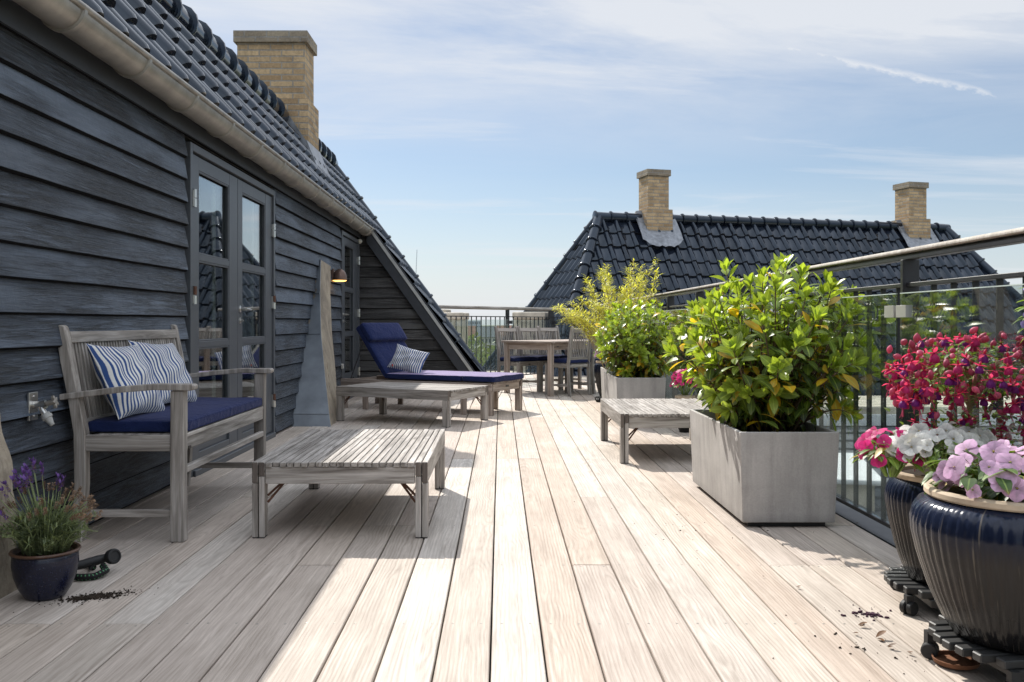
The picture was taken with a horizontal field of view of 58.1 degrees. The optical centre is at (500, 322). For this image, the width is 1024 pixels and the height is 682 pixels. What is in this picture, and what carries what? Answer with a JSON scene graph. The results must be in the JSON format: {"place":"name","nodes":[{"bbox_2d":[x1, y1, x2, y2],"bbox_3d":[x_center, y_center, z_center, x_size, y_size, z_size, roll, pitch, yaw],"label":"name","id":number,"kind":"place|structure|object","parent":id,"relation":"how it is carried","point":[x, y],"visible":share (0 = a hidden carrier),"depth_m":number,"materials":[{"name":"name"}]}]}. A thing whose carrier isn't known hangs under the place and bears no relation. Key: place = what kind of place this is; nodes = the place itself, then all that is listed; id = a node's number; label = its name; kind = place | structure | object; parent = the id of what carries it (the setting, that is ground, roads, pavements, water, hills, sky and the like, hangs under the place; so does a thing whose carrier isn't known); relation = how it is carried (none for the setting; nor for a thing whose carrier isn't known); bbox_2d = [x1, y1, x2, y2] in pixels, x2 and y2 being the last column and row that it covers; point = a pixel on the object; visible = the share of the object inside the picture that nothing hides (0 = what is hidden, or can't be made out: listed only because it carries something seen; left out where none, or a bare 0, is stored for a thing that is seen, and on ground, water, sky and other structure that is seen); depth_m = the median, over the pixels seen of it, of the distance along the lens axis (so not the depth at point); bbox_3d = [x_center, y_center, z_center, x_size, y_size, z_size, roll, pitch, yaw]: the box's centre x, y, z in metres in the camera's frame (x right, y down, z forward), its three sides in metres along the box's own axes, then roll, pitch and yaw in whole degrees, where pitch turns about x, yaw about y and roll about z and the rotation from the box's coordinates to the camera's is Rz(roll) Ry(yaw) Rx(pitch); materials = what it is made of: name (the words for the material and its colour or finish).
{"place":"outdoors","nodes":[
{"label":"outdoors","id":0,"kind":"place"},
{"bbox_2d":[468,326,475,348],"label":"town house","id":1,"kind":"structure","parent":0,"point":[473,330],"depth_m":302.34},
{"bbox_2d":[468,321,480,345],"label":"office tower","id":2,"kind":"structure","parent":0,"point":[474,323],"depth_m":600.00,"materials":[{"name":"grey"}]},
{"bbox_2d":[477,327,494,352],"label":"building","id":3,"kind":"structure","parent":0,"point":[488,334],"depth_m":312.19,"materials":[{"name":"grey"}]},
{"bbox_2d":[432,392,547,681],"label":"deck underside","id":4,"kind":"object","parent":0,"point":[493,571],"depth_m":3.60,"materials":[{"name":"wood"}]},
{"bbox_2d":[0,371,1023,681],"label":"deck","id":5,"kind":"structure","parent":4,"relation":"on","point":[646,567],"depth_m":3.36,"materials":[{"name":"wood"}]},
{"bbox_2d":[0,419,17,598],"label":"stone buttress","id":6,"kind":"structure","parent":5,"relation":"on","point":[7,585],"depth_m":3.25,"materials":[{"name":"stone"}]},
{"bbox_2d":[8,542,80,600],"bbox_3d":[-1.580,0.867,3.200,0.228,0.166,0.228,0,0,0],"label":"flower pot","id":7,"kind":"object","parent":5,"relation":"on","point":[44,578],"visible":0.84,"depth_m":3.12,"materials":[{"name":"dark blue glazed ceramic"},{"name":"dark soil"}]},
{"bbox_2d":[0,457,102,555],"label":"lavender","id":8,"kind":"object","parent":7,"relation":"on","point":[50,533],"visible":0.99,"depth_m":3.16,"materials":[{"name":"green plant"}]},
{"bbox_2d":[13,584,158,612],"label":"spilled soil","id":9,"kind":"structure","parent":5,"relation":"on","point":[94,596],"depth_m":3.19,"materials":[{"name":"black soil"}]},
{"bbox_2d":[74,548,120,580],"bbox_3d":[-1.574,0.903,3.482,0.262,0.093,0.202,0,0,0],"label":"hose sprayer","id":10,"kind":"object","parent":5,"relation":"on","point":[112,556],"visible":0.74,"depth_m":3.47,"materials":[{"name":"black plastic"}]},
{"bbox_2d":[58,324,273,541],"bbox_3d":[-1.626,0.480,4.688,0.599,0.940,1.426,0,0,0],"label":"garden bench","id":11,"kind":"object","parent":5,"relation":"on","point":[85,397],"visible":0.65,"depth_m":4.01,"materials":[{"name":"grey wood"}]},
{"bbox_2d":[88,397,261,431],"bbox_3d":[-1.595,0.456,4.690,0.440,0.068,1.300,0,0,0],"label":"seat cushion","id":12,"kind":"object","parent":11,"relation":"on","point":[202,411],"visible":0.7,"depth_m":4.25,"materials":[{"name":"blue fabric"}]},
{"bbox_2d":[86,344,164,419],"bbox_3d":[-1.724,0.265,4.270,0.213,0.347,0.432,0,0,10],"label":"striped pillow","id":13,"kind":"object","parent":12,"relation":"on","point":[121,366],"visible":0.95,"depth_m":4.16,"materials":[{"name":"fabric"}]},
{"bbox_2d":[128,340,196,403],"bbox_3d":[-1.741,0.260,4.770,0.214,0.349,0.509,0,0,0],"label":"striped pillow","id":14,"kind":"object","parent":12,"relation":"on","point":[166,361],"visible":0.57,"depth_m":4.69,"materials":[{"name":"fabric"}]},
{"bbox_2d":[0,0,498,543],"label":"house","id":15,"kind":"structure","parent":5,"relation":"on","point":[164,164],"depth_m":5.31,"materials":[{"name":"black wood"}]},
{"bbox_2d":[27,392,58,425],"bbox_3d":[-1.851,0.351,3.740,0.105,0.139,0.070,0,0,0],"label":"garden tap","id":16,"kind":"object","parent":15,"relation":"attached to","point":[34,404],"visible":1,"depth_m":3.73,"materials":[{"name":"metal"}]},
{"bbox_2d":[185,141,275,476],"bbox_3d":[-2.042,-0.070,6.700,0.376,2.080,2.120,0,0,0],"label":"door","id":17,"kind":"structure","parent":15,"relation":"in","point":[238,341],"depth_m":6.62,"materials":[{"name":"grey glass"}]},
{"bbox_2d":[331,269,346,281],"bbox_3d":[-1.835,-0.539,10.450,0.190,0.144,0.167,0,0,0],"label":"wall lamp","id":18,"kind":"object","parent":15,"relation":"attached to","point":[338,275],"visible":0.94,"depth_m":10.40,"materials":[{"name":"brown metal"}]},
{"bbox_2d":[340,230,359,399],"bbox_3d":[-1.922,-0.070,11.720,0.136,2.080,1.360,0,0,0],"label":"door","id":19,"kind":"structure","parent":15,"relation":"in","point":[350,252],"depth_m":11.83,"materials":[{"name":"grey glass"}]},
{"bbox_2d":[291,260,336,426],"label":"stone buttress","id":20,"kind":"structure","parent":5,"relation":"on","point":[316,400],"depth_m":8.91,"materials":[{"name":"stone"}]},
{"bbox_2d":[252,429,444,537],"bbox_3d":[-0.708,0.782,4.688,0.774,0.336,1.273,0,0,0],"label":"slatted table","id":21,"kind":"object","parent":5,"relation":"on","point":[314,458],"visible":1,"depth_m":4.11,"materials":[{"name":"grey wood"}]},
{"bbox_2d":[336,382,487,427],"bbox_3d":[-0.856,0.782,8.972,1.273,0.336,0.774,0,0,27],"label":"slatted table","id":22,"kind":"object","parent":5,"relation":"on","point":[447,394],"visible":1,"depth_m":8.76,"materials":[{"name":"grey wood"}]},
{"bbox_2d":[341,341,521,415],"bbox_3d":[-0.771,0.505,10.130,1.907,0.890,0.718,0,0,27],"label":"sun lounger","id":23,"kind":"object","parent":5,"relation":"on","point":[494,388],"visible":0.43,"depth_m":9.92,"materials":[{"name":"grey wood"}]},
{"bbox_2d":[356,323,523,381],"bbox_3d":[-0.669,0.309,10.077,1.728,0.619,0.725,0,0,27],"label":"lounger cushion","id":24,"kind":"object","parent":23,"relation":"on","point":[381,341],"visible":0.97,"depth_m":10.07,"materials":[{"name":"blue fabric"}]},
{"bbox_2d":[387,344,429,372],"bbox_3d":[-1.000,0.405,10.031,0.452,0.350,0.183,0,0,18],"label":"striped pillow","id":25,"kind":"object","parent":24,"relation":"on","point":[407,359],"visible":0.94,"depth_m":9.98,"materials":[{"name":"fabric"}]},
{"bbox_2d":[444,312,468,345],"bbox_3d":[-0.980,3.375,18.300,0.620,7.150,0.600,0,0,10],"label":"cement stack","id":26,"kind":"object","parent":5,"relation":"attached to","point":[459,322],"visible":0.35,"depth_m":18.01,"materials":[{"name":"beige concrete"}]},
{"bbox_2d":[439,305,571,374],"bbox_3d":[0.136,0.394,15.237,0.077,1.313,4.141,0,0,35],"label":"steel railing","id":27,"kind":"object","parent":5,"relation":"on","point":[552,322],"visible":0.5,"depth_m":15.05,"materials":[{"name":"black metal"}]},
{"bbox_2d":[494,326,540,391],"bbox_3d":[0.237,0.498,12.673,0.488,0.904,0.442,0,0,45],"label":"dining chair","id":28,"kind":"object","parent":5,"relation":"on","point":[517,353],"visible":0.71,"depth_m":12.66,"materials":[{"name":"grey wood"}]},
{"bbox_2d":[500,356,537,361],"bbox_3d":[0.243,0.507,12.667,0.400,0.087,0.409,0,0,-45],"label":"seat cushion","id":29,"kind":"object","parent":28,"relation":"on","point":[519,358],"visible":0.89,"depth_m":12.50,"materials":[{"name":"blue fabric"}]},
{"bbox_2d":[512,312,547,370],"bbox_3d":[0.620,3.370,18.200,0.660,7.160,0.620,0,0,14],"label":"dining chair","id":30,"kind":"object","parent":5,"relation":"on","point":[536,315],"visible":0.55,"depth_m":17.92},
{"bbox_2d":[517,326,561,391],"bbox_3d":[0.552,0.498,12.978,0.488,0.904,0.442,0,0,45],"label":"dining chair","id":31,"kind":"object","parent":5,"relation":"on","point":[537,337],"visible":0.59,"depth_m":13.02,"materials":[{"name":"grey wood"}]},
{"bbox_2d":[527,355,559,360],"bbox_3d":[0.558,0.507,12.972,0.400,0.087,0.409,0,0,-45],"label":"seat cushion","id":32,"kind":"object","parent":31,"relation":"on","point":[542,357],"visible":0.46,"depth_m":12.78,"materials":[{"name":"blue fabric"}]},
{"bbox_2d":[501,339,592,396],"bbox_3d":[0.811,0.596,12.618,1.360,0.709,0.900,0,0,-45],"label":"dining table","id":33,"kind":"object","parent":5,"relation":"on","point":[550,346],"visible":0.66,"depth_m":12.06,"materials":[{"name":"grey wood"}]},
{"bbox_2d":[539,326,581,389],"bbox_3d":[0.852,0.498,13.288,0.488,0.904,0.442,0,0,45],"label":"dining chair","id":34,"kind":"object","parent":5,"relation":"on","point":[558,352],"visible":0.34,"depth_m":13.37,"materials":[{"name":"grey wood"}]},
{"bbox_2d":[545,355,575,357],"bbox_3d":[0.858,0.507,13.282,0.400,0.087,0.409,0,0,-45],"label":"seat cushion","id":35,"kind":"object","parent":34,"relation":"on","point":[562,356],"visible":0.31,"depth_m":13.13,"materials":[{"name":"blue fabric"}]},
{"bbox_2d":[545,326,592,396],"bbox_3d":[0.903,0.498,12.147,0.488,0.904,0.442,0,0,45],"label":"dining chair","id":36,"kind":"object","parent":5,"relation":"on","point":[567,366],"visible":0.76,"depth_m":12.01,"materials":[{"name":"grey wood"}]},
{"bbox_2d":[554,358,587,363],"bbox_3d":[0.897,0.507,12.153,0.400,0.087,0.409,0,0,-45],"label":"seat cushion","id":37,"kind":"object","parent":36,"relation":"on","point":[560,360],"visible":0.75,"depth_m":12.01,"materials":[{"name":"blue fabric"}]},
{"bbox_2d":[570,326,604,393],"bbox_3d":[1.253,0.498,12.517,0.488,0.904,0.442,0,0,45],"label":"dining chair","id":38,"kind":"object","parent":5,"relation":"on","point":[592,374],"visible":0.23,"depth_m":12.25,"materials":[{"name":"grey wood"}]},
{"bbox_2d":[595,396,601,401],"bbox_3d":[1.265,0.920,11.100,0.262,0.060,0.264,0,0,0],"label":"pot trolley","id":39,"kind":"object","parent":5,"relation":"on","point":[597,398],"visible":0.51,"depth_m":11.01,"materials":[{"name":"black plastic"}]},
{"bbox_2d":[594,360,611,396],"bbox_3d":[1.265,0.674,11.100,0.273,0.430,0.273,0,0,0],"label":"flower pot","id":40,"kind":"object","parent":39,"relation":"on","point":[597,368],"visible":0.43,"depth_m":11.03,"materials":[{"name":"blue ceramic"}]},
{"bbox_2d":[601,367,614,398],"bbox_3d":[1.340,0.730,10.175,0.380,0.440,0.850,0,0,0],"label":"planter","id":41,"kind":"object","parent":5,"relation":"on","point":[604,369],"visible":0.15,"depth_m":10.40,"materials":[{"name":"grey concrete"}]},
{"bbox_2d":[552,257,663,369],"bbox_3d":[1.175,-0.074,10.120,1.261,1.276,1.117,0,0,0],"label":"bamboo","id":42,"kind":"object","parent":41,"relation":"in","point":[587,325],"visible":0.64,"depth_m":10.04,"materials":[{"name":"green plant"}]},
{"bbox_2d":[604,372,665,398],"bbox_3d":[1.292,0.728,8.978,0.455,0.445,1.044,0,0,0],"label":"planter","id":43,"kind":"object","parent":5,"relation":"on","point":[616,387],"visible":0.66,"depth_m":8.46,"materials":[{"name":"grey concrete"}]},
{"bbox_2d":[592,298,675,377],"bbox_3d":[1.319,0.196,8.943,0.885,0.864,1.124,0,0,0],"label":"laurel shrub","id":44,"kind":"object","parent":43,"relation":"in","point":[637,350],"visible":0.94,"depth_m":8.68,"materials":[{"name":"green plant"}]},
{"bbox_2d":[600,398,708,463],"bbox_3d":[1.197,0.782,6.841,0.774,0.336,1.273,0,0,0],"label":"slatted table","id":45,"kind":"object","parent":5,"relation":"on","point":[625,415],"visible":0.78,"depth_m":6.42,"materials":[{"name":"grey wood"}]},
{"bbox_2d":[675,395,695,432],"bbox_3d":[1.605,0.790,8.000,0.187,0.320,0.187,0,0,0],"label":"flower pot","id":46,"kind":"object","parent":5,"relation":"on","point":[684,430],"visible":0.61,"depth_m":7.95,"materials":[{"name":"beige ceramic"}]},
{"bbox_2d":[670,368,695,394],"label":"impatiens","id":47,"kind":"object","parent":46,"relation":"on","point":[676,380],"visible":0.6,"depth_m":7.96,"materials":[{"name":"pink plant"}]},
{"bbox_2d":[690,409,838,525],"bbox_3d":[1.335,0.728,4.820,0.460,0.445,1.140,0,0,0],"label":"planter","id":48,"kind":"object","parent":5,"relation":"on","point":[769,478],"visible":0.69,"depth_m":4.26,"materials":[{"name":"grey concrete"}]},
{"bbox_2d":[662,252,895,431],"bbox_3d":[1.413,0.118,4.841,1.166,0.994,1.325,0,0,0],"label":"laurel shrub","id":49,"kind":"object","parent":48,"relation":"in","point":[753,388],"visible":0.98,"depth_m":4.53,"materials":[{"name":"green plant"}]},
{"bbox_2d":[772,632,924,680],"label":"deck crumbs","id":50,"kind":"object","parent":5,"relation":"on","point":[855,647],"visible":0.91,"depth_m":2.69,"materials":[{"name":"soil"}]},
{"bbox_2d":[824,604,900,620],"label":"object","id":51,"kind":"object","parent":5,"relation":"on","point":[870,613],"visible":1,"depth_m":3.00,"materials":[{"name":"black soil"}]},
{"bbox_2d":[835,500,895,547],"bbox_3d":[1.770,1.056,8.000,0.140,0.188,20.000,0,0,0],"label":"edge board","id":52,"kind":"object","parent":5,"relation":"attached to","point":[872,527],"depth_m":4.42,"materials":[{"name":"grey metal"}]},
{"bbox_2d":[597,227,1023,528],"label":"metal railing","id":53,"kind":"object","parent":52,"relation":"on","point":[904,311],"visible":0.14,"depth_m":4.02,"materials":[{"name":"grey metal"}]},
{"bbox_2d":[876,630,886,640],"bbox_3d":[1.141,0.938,2.765,0.027,0.020,0.046,0,0,29],"label":"dead leaf","id":54,"kind":"object","parent":5,"relation":"on","point":[879,633],"visible":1,"depth_m":2.77,"materials":[{"name":"beige plant"}]},
{"bbox_2d":[884,564,937,615],"bbox_3d":[1.515,0.907,3.100,0.411,0.085,0.405,0,0,6],"label":"pot trolley","id":55,"kind":"object","parent":5,"relation":"on","point":[897,578],"visible":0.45,"depth_m":3.01,"materials":[{"name":"black plastic"}]},
{"bbox_2d":[884,463,931,584],"bbox_3d":[1.515,0.681,3.100,0.413,0.365,0.413,0,0,0],"label":"flower pot","id":56,"kind":"object","parent":55,"relation":"on","point":[903,489],"visible":0.23,"depth_m":3.06,"materials":[{"name":"blue ceramic"}]},
{"bbox_2d":[852,426,926,477],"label":"impatiens","id":57,"kind":"object","parent":56,"relation":"in","point":[867,442],"visible":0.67,"depth_m":2.95,"materials":[{"name":"pink plant"}]},
{"bbox_2d":[885,421,996,470],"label":"impatiens","id":58,"kind":"object","parent":56,"relation":"in","point":[917,439],"visible":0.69,"depth_m":2.88,"materials":[{"name":"white plant"}]},
{"bbox_2d":[882,327,1023,474],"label":"fuchsia","id":59,"kind":"object","parent":56,"relation":"in","point":[962,374],"visible":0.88,"depth_m":2.99,"materials":[{"name":"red plant"}]},
{"bbox_2d":[931,650,979,669],"bbox_3d":[1.265,0.939,2.560,0.124,0.016,0.124,0,0,0],"label":"clay saucer","id":60,"kind":"object","parent":5,"relation":"on","point":[950,659],"visible":0.9,"depth_m":2.56,"materials":[{"name":"ceramic"}]},
{"bbox_2d":[920,614,1023,681],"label":"pot trolley","id":61,"kind":"object","parent":5,"relation":"on","point":[946,636],"visible":0.62,"depth_m":2.42,"materials":[{"name":"black plastic"}]},
{"bbox_2d":[909,479,1023,654],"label":"flower pot","id":62,"kind":"object","parent":61,"relation":"on","point":[970,552],"visible":0.87,"depth_m":2.36,"materials":[{"name":"blue ceramic"}]},
{"bbox_2d":[921,439,1023,501],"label":"impatiens","id":63,"kind":"object","parent":62,"relation":"in","point":[1000,469],"visible":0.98,"depth_m":2.41,"materials":[{"name":"pink plant"}]},
{"bbox_2d":[497,325,512,337],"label":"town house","id":64,"kind":"structure","parent":0,"point":[502,326],"depth_m":327.28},
{"bbox_2d":[182,0,1023,324],"label":"sky","id":65,"kind":"structure","parent":0,"point":[483,137],"materials":[{"name":"blue"}]},
{"bbox_2d":[482,169,1021,395],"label":"neighbour house","id":66,"kind":"structure","parent":0,"point":[689,251],"depth_m":19.40,"materials":[{"name":"black tile"}]},
{"bbox_2d":[1013,287,1023,342],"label":"lilac bush","id":67,"kind":"object","parent":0,"point":[1022,323],"visible":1,"depth_m":2.45,"materials":[{"name":"green plant"}]},
{"label":"ground","id":68,"kind":"structure","parent":0,"visible":0},
{"bbox_2d":[468,334,491,365],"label":"tree","id":69,"kind":"object","parent":68,"relation":"on","point":[478,345],"visible":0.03,"depth_m":65.61,"materials":[{"name":"green plant"}]},
{"bbox_2d":[472,349,487,364],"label":"tree","id":70,"kind":"object","parent":68,"relation":"on","point":[474,351],"depth_m":60.40,"materials":[{"name":"green plant"}]},
{"bbox_2d":[470,332,494,363],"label":"tree","id":71,"kind":"object","parent":68,"relation":"on","point":[483,349],"visible":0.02,"depth_m":92.37,"materials":[{"name":"green plant"}]},
{"bbox_2d":[816,396,1021,518],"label":"building","id":72,"kind":"structure","parent":68,"relation":"on","point":[890,416],"depth_m":13.60,"materials":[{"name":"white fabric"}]},
{"bbox_2d":[836,453,880,511],"bbox_3d":[3.762,2.150,11.498,1.600,0.800,2.300,0,0,14],"label":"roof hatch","id":73,"kind":"object","parent":72,"relation":"on","point":[876,479],"visible":0.02,"depth_m":10.38,"materials":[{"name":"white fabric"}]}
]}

